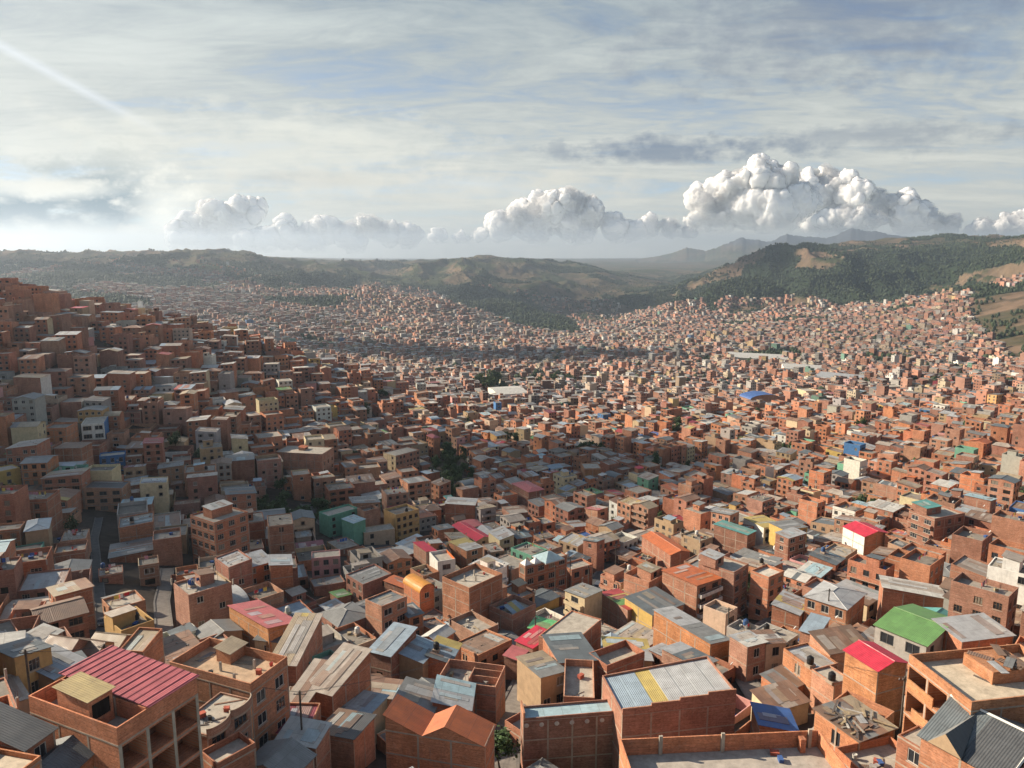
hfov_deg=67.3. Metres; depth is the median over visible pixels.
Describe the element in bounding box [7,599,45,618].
brick house
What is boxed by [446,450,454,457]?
broadleaf tree
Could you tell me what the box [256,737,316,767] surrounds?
brick house
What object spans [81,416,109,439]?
plastered house
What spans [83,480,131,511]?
brick house
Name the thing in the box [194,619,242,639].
plastered house
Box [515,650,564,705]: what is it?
plastered house
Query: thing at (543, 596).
plastered house
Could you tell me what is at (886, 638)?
window
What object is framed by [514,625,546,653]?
brick house
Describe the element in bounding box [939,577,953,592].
plastered house
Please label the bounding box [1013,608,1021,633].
brick house
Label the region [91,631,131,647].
brick house
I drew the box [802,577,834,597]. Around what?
brick house
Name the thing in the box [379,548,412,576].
brick house
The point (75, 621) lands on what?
window
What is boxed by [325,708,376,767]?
brick house
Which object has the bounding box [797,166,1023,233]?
cloud
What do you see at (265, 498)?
broadleaf tree
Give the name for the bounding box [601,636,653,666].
plastered house
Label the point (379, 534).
plastered house
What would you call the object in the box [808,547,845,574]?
brick house
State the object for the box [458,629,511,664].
brick house
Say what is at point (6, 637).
plastered house
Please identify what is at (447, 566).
window
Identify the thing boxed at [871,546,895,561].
brick house
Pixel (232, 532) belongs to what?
window
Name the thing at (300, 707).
utility pole
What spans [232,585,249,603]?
brick house
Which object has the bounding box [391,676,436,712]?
plastered house
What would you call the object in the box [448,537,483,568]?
brick house
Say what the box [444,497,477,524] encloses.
brick house
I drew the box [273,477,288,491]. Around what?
broadleaf tree
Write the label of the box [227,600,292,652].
brick house
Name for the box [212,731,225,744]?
window
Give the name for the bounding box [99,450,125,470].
plastered house
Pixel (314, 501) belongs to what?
broadleaf tree
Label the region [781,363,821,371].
factory hall
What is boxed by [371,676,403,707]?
brick house
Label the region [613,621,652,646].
brick house
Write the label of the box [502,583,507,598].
brick house
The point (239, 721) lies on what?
window
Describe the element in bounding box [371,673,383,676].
plastered house
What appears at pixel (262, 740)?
window
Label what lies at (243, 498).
apartment block
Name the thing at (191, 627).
walled yard
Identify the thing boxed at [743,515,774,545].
plastered house
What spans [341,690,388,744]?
plastered house
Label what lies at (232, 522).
window
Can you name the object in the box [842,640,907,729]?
brick house
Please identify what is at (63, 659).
plastered house
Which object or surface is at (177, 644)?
plastered house
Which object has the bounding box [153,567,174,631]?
lane
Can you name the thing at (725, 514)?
apartment block
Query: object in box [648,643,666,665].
brick house
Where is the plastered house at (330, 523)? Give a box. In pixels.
[319,504,356,537]
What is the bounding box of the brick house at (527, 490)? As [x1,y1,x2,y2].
[511,480,544,506]
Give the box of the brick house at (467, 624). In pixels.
[449,609,498,640]
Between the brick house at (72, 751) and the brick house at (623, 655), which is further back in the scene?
the brick house at (623, 655)
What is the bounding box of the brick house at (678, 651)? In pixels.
[661,641,718,665]
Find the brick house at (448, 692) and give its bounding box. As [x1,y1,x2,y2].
[430,674,475,712]
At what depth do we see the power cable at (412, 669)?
120.71 m
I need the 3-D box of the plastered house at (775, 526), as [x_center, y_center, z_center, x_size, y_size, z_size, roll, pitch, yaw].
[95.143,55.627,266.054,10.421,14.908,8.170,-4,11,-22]
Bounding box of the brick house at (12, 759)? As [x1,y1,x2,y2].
[0,748,41,767]
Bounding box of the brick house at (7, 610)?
[0,596,49,619]
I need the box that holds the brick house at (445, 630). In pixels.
[422,624,455,640]
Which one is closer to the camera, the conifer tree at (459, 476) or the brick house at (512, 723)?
the brick house at (512, 723)
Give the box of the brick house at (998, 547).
[987,538,1023,562]
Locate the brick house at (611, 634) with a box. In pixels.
[601,632,634,647]
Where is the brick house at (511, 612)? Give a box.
[489,594,535,636]
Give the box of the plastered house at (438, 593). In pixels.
[425,573,441,611]
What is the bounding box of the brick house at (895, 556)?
[888,548,909,574]
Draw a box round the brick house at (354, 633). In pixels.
[335,622,376,647]
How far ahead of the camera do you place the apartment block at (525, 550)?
231.95 m
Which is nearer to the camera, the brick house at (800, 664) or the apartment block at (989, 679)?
the apartment block at (989, 679)
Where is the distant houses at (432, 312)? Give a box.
[0,256,1023,409]
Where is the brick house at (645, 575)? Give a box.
[623,561,661,594]
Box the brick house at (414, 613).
[404,602,423,635]
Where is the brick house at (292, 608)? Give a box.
[274,599,313,616]
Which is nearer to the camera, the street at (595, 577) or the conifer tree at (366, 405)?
the street at (595, 577)
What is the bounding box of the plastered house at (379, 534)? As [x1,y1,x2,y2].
[363,523,394,544]
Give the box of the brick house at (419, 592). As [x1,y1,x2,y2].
[403,573,434,612]
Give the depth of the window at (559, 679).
129.85 m
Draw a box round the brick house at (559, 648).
[541,632,600,699]
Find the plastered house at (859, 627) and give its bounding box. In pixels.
[853,622,868,631]
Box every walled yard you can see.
[0,615,39,631]
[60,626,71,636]
[163,622,197,637]
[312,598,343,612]
[734,720,750,733]
[735,694,751,723]
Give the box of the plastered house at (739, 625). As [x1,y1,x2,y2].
[726,618,758,637]
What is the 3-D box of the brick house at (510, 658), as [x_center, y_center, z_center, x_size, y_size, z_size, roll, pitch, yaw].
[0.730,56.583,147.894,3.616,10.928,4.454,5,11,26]
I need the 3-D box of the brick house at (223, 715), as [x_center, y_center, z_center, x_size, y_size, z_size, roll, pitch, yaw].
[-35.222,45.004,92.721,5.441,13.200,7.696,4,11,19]
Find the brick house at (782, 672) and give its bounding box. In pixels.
[759,664,804,692]
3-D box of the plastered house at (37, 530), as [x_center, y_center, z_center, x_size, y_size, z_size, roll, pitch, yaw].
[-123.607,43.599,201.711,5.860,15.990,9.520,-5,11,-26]
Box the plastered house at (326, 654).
[309,649,333,664]
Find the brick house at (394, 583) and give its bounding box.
[383,575,403,594]
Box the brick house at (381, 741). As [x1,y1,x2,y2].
[377,730,385,754]
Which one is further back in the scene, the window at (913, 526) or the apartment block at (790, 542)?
the apartment block at (790, 542)
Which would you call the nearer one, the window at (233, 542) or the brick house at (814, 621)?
the brick house at (814, 621)
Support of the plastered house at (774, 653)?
on the ground at (678, 264)
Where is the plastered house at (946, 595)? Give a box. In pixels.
[942,590,949,610]
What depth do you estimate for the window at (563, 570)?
222.41 m
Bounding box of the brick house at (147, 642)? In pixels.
[121,627,164,662]
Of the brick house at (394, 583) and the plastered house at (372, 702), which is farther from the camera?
the brick house at (394, 583)
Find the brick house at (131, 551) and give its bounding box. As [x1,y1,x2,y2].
[108,536,153,562]
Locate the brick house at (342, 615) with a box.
[319,601,365,629]
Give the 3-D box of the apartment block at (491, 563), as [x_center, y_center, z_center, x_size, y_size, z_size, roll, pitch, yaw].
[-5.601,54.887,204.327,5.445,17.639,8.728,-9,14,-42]
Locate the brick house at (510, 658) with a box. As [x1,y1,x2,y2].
[502,644,528,679]
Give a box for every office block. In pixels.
[797,388,817,395]
[868,384,899,388]
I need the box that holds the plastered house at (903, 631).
[873,603,947,661]
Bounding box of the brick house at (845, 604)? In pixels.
[803,580,866,625]
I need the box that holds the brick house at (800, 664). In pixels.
[783,642,837,707]
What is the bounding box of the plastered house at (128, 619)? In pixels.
[104,605,154,634]
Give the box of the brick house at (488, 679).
[440,659,505,723]
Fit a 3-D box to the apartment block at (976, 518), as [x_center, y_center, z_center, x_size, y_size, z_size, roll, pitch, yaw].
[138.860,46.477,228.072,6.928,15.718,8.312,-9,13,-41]
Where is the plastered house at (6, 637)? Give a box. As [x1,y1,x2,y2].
[0,630,25,644]
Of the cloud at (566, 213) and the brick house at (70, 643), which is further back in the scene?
the cloud at (566, 213)
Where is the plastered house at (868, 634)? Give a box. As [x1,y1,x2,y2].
[861,626,874,641]
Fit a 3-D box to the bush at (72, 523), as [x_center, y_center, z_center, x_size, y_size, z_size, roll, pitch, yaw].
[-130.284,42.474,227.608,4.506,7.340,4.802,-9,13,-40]
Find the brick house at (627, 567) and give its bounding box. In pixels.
[619,562,635,572]
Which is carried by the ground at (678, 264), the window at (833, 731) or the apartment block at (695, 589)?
the apartment block at (695, 589)
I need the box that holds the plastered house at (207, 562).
[198,554,222,568]
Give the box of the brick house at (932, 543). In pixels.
[923,536,949,562]
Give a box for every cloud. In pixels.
[163,194,268,248]
[232,212,424,249]
[427,211,697,241]
[483,187,647,240]
[683,153,823,227]
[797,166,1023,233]
[811,205,886,227]
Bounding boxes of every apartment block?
[0,485,31,523]
[0,539,16,557]
[5,438,51,477]
[9,421,46,444]
[11,392,47,423]
[20,455,58,484]
[28,489,63,530]
[28,645,203,767]
[41,467,90,508]
[53,442,93,465]
[89,464,121,480]
[169,635,289,750]
[170,565,233,627]
[190,499,250,565]
[215,549,253,588]
[224,486,256,510]
[245,508,266,553]
[245,549,269,584]
[267,513,294,555]
[267,554,293,594]
[275,445,334,475]
[383,447,419,473]
[384,503,419,542]
[413,541,436,566]
[429,549,454,581]
[442,563,502,621]
[472,557,507,588]
[511,542,546,559]
[519,551,566,590]
[563,577,602,621]
[661,563,722,619]
[680,526,713,556]
[683,500,711,530]
[689,555,699,566]
[698,548,748,617]
[710,508,738,530]
[748,564,783,620]
[774,527,806,560]
[847,553,894,590]
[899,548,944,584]
[902,643,1023,731]
[906,499,964,544]
[926,491,962,508]
[945,487,976,503]
[948,572,1018,632]
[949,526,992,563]
[963,493,996,513]
[964,509,992,529]
[986,550,1023,608]
[987,475,1020,510]
[991,509,1023,544]
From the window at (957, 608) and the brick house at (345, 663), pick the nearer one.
the brick house at (345, 663)
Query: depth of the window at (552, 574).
220.41 m
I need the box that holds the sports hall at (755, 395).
[739,391,779,401]
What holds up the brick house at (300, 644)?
on the ground at (678, 264)
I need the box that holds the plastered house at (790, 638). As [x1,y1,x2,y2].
[755,622,797,646]
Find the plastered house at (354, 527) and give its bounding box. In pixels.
[341,514,365,544]
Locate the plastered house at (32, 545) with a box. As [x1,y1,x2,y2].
[15,542,44,550]
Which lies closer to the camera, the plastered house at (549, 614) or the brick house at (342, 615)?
the brick house at (342, 615)
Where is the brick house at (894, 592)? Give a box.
[876,575,944,620]
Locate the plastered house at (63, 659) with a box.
[35,644,85,689]
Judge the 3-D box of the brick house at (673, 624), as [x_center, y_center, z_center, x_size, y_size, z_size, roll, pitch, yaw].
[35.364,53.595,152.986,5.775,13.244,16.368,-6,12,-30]
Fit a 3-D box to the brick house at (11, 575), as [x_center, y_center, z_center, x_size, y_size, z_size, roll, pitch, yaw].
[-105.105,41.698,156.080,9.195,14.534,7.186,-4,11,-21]
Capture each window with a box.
[5,510,11,515]
[22,594,29,598]
[28,657,40,673]
[30,567,41,571]
[31,679,38,692]
[34,741,46,756]
[58,479,65,483]
[68,616,84,627]
[70,630,84,637]
[71,478,78,482]
[83,426,91,430]
[84,434,92,438]
[94,425,103,429]
[95,433,104,437]
[99,491,106,495]
[100,499,107,502]
[100,506,107,510]
[112,491,119,494]
[197,596,203,603]
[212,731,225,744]
[217,523,223,530]
[218,533,224,540]
[218,544,224,550]
[219,601,226,609]
[229,520,234,526]
[229,529,235,536]
[230,539,236,546]
[234,712,248,732]
[240,516,245,522]
[241,535,247,542]
[242,545,247,551]
[256,688,266,706]
[258,710,267,728]
[259,732,267,747]
[264,574,269,580]
[275,673,284,691]
[276,695,285,713]
[277,716,285,728]
[314,570,319,575]
[323,560,328,565]
[384,607,392,617]
[384,619,392,629]
[397,601,405,610]
[397,614,404,622]
[413,617,418,625]
[442,564,450,570]
[527,567,533,574]
[527,578,533,585]
[538,564,543,571]
[538,575,543,581]
[544,698,549,703]
[549,572,554,578]
[556,693,562,702]
[557,675,563,686]
[558,579,564,586]
[559,569,564,575]
[571,595,578,604]
[700,586,706,593]
[712,581,717,588]
[729,615,733,624]
[752,665,758,676]
[754,647,759,658]
[755,598,760,605]
[772,647,778,656]
[793,663,800,676]
[807,600,814,609]
[821,604,828,614]
[830,729,839,746]
[834,609,842,618]
[851,566,856,573]
[862,570,868,577]
[869,604,873,612]
[879,631,893,647]
[905,641,919,653]
[906,747,918,767]
[910,523,917,529]
[910,532,916,538]
[911,514,918,520]
[923,528,929,534]
[924,519,930,525]
[953,604,961,613]
[973,596,982,605]
[991,552,997,558]
[992,615,1000,623]
[993,602,1002,611]
[1017,576,1023,585]
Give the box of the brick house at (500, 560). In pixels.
[468,550,509,584]
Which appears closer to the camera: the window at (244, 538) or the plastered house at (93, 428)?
the window at (244, 538)
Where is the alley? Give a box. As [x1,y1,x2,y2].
[495,679,525,767]
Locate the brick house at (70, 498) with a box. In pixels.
[53,487,81,511]
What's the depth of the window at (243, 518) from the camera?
214.91 m
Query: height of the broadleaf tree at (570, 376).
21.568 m
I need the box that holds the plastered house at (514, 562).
[498,550,530,583]
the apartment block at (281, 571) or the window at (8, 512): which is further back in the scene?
the window at (8, 512)
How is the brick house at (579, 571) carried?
on the ground at (678, 264)
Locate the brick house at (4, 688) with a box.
[0,662,19,708]
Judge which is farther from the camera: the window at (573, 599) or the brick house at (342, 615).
the window at (573, 599)
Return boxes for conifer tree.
[262,503,273,509]
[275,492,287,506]
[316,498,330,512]
[364,402,369,413]
[431,456,439,468]
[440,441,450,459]
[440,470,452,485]
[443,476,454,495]
[455,474,461,481]
[467,466,474,476]
[510,432,518,440]
[587,440,596,446]
[651,451,662,466]
[673,416,681,425]
[674,423,679,430]
[858,417,866,424]
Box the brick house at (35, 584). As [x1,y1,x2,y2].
[18,568,71,598]
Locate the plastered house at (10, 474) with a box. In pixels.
[0,464,21,484]
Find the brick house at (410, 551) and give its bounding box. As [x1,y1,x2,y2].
[378,545,413,567]
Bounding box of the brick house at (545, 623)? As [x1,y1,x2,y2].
[527,616,556,629]
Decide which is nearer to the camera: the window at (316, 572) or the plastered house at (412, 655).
the plastered house at (412, 655)
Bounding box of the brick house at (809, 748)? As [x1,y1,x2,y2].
[619,728,846,767]
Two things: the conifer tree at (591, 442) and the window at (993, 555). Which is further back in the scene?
the conifer tree at (591, 442)
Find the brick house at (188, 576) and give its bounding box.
[174,574,194,582]
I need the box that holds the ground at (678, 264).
[0,228,1023,767]
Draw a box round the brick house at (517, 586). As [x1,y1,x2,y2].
[507,578,535,602]
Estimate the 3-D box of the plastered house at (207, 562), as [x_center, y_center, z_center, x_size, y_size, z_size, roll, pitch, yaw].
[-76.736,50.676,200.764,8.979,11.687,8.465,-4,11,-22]
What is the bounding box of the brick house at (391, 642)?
[369,622,417,678]
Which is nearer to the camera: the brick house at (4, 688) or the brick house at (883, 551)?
the brick house at (4, 688)
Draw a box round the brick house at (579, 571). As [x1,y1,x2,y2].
[567,558,592,588]
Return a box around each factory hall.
[728,352,787,359]
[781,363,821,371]
[815,371,863,377]
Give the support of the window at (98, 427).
in the plastered house at (93, 428)
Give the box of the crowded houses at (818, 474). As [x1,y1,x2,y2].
[0,278,1023,767]
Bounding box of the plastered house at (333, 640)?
[322,624,348,651]
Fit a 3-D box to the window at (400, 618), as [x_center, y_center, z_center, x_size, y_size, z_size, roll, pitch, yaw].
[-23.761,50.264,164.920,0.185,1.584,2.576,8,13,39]
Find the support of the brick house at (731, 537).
on the ground at (678, 264)
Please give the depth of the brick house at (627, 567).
216.04 m
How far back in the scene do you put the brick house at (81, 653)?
114.46 m
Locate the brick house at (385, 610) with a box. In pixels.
[365,589,407,638]
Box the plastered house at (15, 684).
[0,674,29,713]
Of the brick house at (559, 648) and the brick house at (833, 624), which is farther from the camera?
the brick house at (833, 624)
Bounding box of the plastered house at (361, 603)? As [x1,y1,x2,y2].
[356,596,371,608]
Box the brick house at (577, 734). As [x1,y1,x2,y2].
[520,699,612,767]
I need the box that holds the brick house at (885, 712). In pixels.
[834,690,894,723]
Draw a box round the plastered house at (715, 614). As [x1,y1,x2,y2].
[703,599,737,635]
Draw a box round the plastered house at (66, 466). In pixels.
[53,463,88,470]
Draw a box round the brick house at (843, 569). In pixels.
[839,564,847,572]
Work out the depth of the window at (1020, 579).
146.50 m
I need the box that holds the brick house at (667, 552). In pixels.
[641,531,690,567]
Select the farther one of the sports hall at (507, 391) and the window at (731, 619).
the sports hall at (507, 391)
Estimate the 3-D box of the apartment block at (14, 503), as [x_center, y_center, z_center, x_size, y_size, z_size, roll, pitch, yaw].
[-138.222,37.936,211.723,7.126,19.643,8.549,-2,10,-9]
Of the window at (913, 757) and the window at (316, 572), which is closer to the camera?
the window at (913, 757)
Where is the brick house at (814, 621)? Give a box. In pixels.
[798,612,830,643]
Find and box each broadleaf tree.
[167,430,181,445]
[256,497,263,506]
[257,502,264,509]
[260,494,269,503]
[267,496,285,508]
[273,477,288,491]
[281,489,291,500]
[281,505,295,512]
[298,505,312,509]
[311,498,326,509]
[432,459,438,469]
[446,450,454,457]
[448,456,456,463]
[458,445,467,454]
[462,463,468,475]
[473,373,482,380]
[479,371,495,391]
[486,369,502,384]
[495,725,520,767]
[535,374,542,380]
[549,373,559,379]
[564,373,575,379]
[575,442,588,447]
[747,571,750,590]
[852,493,867,501]
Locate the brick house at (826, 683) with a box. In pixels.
[809,665,842,713]
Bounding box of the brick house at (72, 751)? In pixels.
[41,735,94,767]
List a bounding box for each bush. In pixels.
[63,515,79,530]
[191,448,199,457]
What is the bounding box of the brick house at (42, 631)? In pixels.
[26,623,64,641]
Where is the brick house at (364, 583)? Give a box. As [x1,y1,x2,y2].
[346,564,391,599]
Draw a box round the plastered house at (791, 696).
[750,679,811,725]
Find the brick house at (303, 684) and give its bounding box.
[289,658,326,702]
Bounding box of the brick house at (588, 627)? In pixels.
[539,610,601,650]
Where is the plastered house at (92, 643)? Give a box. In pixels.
[76,637,116,656]
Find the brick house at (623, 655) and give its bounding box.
[589,640,644,699]
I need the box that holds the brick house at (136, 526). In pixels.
[118,511,154,541]
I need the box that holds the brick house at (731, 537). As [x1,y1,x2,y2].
[713,520,755,554]
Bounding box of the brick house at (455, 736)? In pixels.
[383,694,496,767]
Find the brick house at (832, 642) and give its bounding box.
[808,624,866,672]
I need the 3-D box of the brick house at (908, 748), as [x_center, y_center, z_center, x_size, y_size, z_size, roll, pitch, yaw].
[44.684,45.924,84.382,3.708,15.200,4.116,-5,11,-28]
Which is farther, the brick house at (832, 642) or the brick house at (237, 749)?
the brick house at (832, 642)
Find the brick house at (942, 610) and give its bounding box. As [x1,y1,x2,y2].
[924,607,947,615]
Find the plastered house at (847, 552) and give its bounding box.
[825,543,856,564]
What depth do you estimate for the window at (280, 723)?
102.81 m
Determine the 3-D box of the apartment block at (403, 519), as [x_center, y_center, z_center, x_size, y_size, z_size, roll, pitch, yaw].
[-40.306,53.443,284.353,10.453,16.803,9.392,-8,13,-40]
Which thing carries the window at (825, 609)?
in the brick house at (845, 604)
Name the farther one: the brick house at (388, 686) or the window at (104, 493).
the window at (104, 493)
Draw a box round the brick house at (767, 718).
[750,701,799,732]
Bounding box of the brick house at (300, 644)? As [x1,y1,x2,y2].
[273,612,323,685]
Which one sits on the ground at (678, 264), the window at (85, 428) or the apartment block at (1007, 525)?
the apartment block at (1007, 525)
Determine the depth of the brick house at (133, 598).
155.32 m
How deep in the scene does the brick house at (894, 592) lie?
161.98 m
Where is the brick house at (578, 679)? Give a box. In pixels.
[563,659,594,701]
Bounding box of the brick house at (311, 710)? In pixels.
[271,702,320,739]
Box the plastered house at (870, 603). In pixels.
[837,579,878,620]
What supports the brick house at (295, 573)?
on the ground at (678, 264)
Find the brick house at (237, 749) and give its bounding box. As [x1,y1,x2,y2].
[202,731,256,767]
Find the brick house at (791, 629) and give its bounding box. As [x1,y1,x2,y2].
[780,625,799,643]
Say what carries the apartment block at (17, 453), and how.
on the ground at (678, 264)
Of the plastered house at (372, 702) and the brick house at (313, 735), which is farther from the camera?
the plastered house at (372, 702)
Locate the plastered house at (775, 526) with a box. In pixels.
[768,519,807,545]
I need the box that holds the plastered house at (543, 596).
[535,584,560,610]
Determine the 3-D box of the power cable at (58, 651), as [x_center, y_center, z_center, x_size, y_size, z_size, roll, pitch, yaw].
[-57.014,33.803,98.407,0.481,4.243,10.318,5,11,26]
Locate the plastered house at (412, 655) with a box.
[398,634,432,679]
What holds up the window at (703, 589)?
in the apartment block at (695, 589)
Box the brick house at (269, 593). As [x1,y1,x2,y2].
[243,581,284,606]
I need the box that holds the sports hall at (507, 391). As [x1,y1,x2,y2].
[488,386,526,397]
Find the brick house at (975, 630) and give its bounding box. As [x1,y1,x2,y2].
[931,613,1016,650]
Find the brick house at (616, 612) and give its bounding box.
[602,588,631,628]
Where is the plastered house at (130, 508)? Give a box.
[117,500,147,532]
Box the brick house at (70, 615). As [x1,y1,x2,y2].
[29,596,89,637]
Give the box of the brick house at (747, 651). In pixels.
[728,630,768,681]
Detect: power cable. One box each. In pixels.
[29,645,105,651]
[301,617,536,691]
[730,609,906,677]
[740,590,825,607]
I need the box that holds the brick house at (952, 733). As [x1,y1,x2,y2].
[916,694,1023,767]
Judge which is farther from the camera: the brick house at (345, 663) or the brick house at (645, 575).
the brick house at (645, 575)
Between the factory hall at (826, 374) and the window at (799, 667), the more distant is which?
the factory hall at (826, 374)
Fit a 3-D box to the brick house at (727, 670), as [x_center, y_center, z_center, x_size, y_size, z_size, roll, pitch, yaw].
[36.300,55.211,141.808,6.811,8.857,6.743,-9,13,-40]
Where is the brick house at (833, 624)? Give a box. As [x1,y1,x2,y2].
[828,615,861,633]
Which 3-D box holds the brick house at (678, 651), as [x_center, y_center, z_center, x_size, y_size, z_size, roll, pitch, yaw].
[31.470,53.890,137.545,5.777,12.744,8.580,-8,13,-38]
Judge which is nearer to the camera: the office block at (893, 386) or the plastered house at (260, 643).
the plastered house at (260, 643)
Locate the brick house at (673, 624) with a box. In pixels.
[652,606,729,661]
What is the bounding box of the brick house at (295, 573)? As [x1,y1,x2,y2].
[292,552,298,586]
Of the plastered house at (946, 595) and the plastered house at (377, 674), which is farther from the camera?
the plastered house at (946, 595)
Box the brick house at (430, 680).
[419,677,434,683]
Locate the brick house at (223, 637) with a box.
[198,633,227,641]
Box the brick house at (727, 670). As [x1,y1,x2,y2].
[712,655,735,682]
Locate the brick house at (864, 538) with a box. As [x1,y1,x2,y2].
[842,521,887,555]
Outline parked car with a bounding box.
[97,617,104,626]
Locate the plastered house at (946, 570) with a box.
[942,562,950,580]
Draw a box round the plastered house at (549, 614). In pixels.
[536,608,563,620]
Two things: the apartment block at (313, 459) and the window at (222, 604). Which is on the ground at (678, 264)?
the apartment block at (313, 459)
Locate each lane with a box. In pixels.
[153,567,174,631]
[735,678,760,700]
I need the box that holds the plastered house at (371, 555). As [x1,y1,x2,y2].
[348,546,383,566]
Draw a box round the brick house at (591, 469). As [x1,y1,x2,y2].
[581,463,600,478]
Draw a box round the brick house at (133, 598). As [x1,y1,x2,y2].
[102,590,146,616]
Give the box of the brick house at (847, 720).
[812,695,897,750]
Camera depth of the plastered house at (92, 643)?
118.59 m
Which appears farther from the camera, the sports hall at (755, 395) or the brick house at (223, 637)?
the sports hall at (755, 395)
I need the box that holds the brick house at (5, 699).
[0,694,12,706]
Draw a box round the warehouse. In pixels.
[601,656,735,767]
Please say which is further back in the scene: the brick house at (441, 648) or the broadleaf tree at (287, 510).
the broadleaf tree at (287, 510)
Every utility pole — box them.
[19,649,31,694]
[293,690,305,729]
[898,676,906,733]
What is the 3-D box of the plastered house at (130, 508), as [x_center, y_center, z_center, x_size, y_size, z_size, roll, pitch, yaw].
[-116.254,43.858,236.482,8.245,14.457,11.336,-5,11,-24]
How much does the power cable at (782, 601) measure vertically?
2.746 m
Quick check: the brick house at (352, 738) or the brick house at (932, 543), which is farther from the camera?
the brick house at (932, 543)
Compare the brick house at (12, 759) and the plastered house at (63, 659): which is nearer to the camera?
the brick house at (12, 759)
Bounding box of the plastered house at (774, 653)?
[750,629,787,671]
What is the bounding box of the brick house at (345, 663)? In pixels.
[309,642,371,720]
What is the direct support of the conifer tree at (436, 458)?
on the ground at (678, 264)
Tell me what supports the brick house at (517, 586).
on the ground at (678, 264)
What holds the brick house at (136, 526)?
on the ground at (678, 264)
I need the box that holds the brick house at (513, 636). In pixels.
[498,629,518,645]
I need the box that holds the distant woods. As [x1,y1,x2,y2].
[0,233,1023,392]
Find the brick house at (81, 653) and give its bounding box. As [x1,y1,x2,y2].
[74,650,87,657]
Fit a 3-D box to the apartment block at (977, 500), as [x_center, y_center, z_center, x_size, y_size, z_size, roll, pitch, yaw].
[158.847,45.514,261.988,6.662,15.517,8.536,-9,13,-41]
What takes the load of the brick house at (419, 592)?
on the ground at (678, 264)
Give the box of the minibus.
[594,580,599,587]
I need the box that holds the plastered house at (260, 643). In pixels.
[253,635,281,652]
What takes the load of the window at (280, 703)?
in the apartment block at (231, 664)
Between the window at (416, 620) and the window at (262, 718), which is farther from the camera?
the window at (416, 620)
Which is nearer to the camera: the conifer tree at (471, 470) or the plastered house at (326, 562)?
the plastered house at (326, 562)
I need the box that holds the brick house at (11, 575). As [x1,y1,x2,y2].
[0,552,23,601]
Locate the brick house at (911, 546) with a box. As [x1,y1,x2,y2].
[901,542,945,561]
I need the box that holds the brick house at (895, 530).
[887,528,906,535]
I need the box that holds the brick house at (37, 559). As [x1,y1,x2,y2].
[16,543,54,577]
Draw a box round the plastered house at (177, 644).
[163,623,199,664]
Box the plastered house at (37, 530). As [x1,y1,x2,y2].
[23,517,53,555]
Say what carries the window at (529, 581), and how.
in the apartment block at (537, 570)
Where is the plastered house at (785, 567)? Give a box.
[769,556,796,571]
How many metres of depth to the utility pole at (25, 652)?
93.90 m
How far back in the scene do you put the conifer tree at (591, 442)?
493.74 m
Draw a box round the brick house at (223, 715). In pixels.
[199,692,252,749]
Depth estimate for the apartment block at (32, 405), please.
319.22 m
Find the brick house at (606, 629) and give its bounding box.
[601,621,617,635]
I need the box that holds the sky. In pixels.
[0,0,1023,258]
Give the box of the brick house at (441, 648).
[425,635,462,679]
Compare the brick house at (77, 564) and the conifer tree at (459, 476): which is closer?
the brick house at (77, 564)
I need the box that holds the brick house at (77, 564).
[54,559,92,576]
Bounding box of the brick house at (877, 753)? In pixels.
[835,736,896,767]
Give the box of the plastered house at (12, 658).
[0,637,53,692]
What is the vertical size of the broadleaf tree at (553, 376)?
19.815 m
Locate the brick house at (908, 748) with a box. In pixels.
[895,725,922,767]
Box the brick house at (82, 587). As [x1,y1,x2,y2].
[46,570,96,629]
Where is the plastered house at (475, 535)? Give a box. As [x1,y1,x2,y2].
[451,521,488,544]
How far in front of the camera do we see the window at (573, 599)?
180.68 m
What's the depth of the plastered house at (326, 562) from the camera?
212.18 m
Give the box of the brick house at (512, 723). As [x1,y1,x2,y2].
[504,712,519,748]
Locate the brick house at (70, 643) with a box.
[45,634,89,651]
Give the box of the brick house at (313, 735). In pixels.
[274,715,331,767]
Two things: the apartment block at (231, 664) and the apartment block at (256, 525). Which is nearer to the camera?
the apartment block at (231, 664)
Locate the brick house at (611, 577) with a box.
[599,565,624,590]
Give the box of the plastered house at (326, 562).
[311,549,340,577]
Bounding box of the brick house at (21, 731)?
[0,702,58,756]
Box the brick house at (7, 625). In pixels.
[0,619,17,632]
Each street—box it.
[90,517,105,631]
[300,504,395,548]
[551,569,604,615]
[754,617,770,626]
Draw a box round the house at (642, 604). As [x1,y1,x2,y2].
[624,586,684,628]
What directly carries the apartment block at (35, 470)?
on the ground at (678, 264)
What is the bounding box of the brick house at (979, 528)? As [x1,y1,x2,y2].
[969,525,989,530]
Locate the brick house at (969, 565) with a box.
[950,554,988,577]
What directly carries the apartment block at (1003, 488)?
on the ground at (678, 264)
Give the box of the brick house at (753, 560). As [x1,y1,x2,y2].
[736,553,782,592]
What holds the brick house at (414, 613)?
on the ground at (678, 264)
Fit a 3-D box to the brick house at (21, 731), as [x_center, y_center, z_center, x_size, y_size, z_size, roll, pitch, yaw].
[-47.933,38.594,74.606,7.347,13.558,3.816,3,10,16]
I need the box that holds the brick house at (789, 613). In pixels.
[771,590,804,629]
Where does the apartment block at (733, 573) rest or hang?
on the ground at (678, 264)

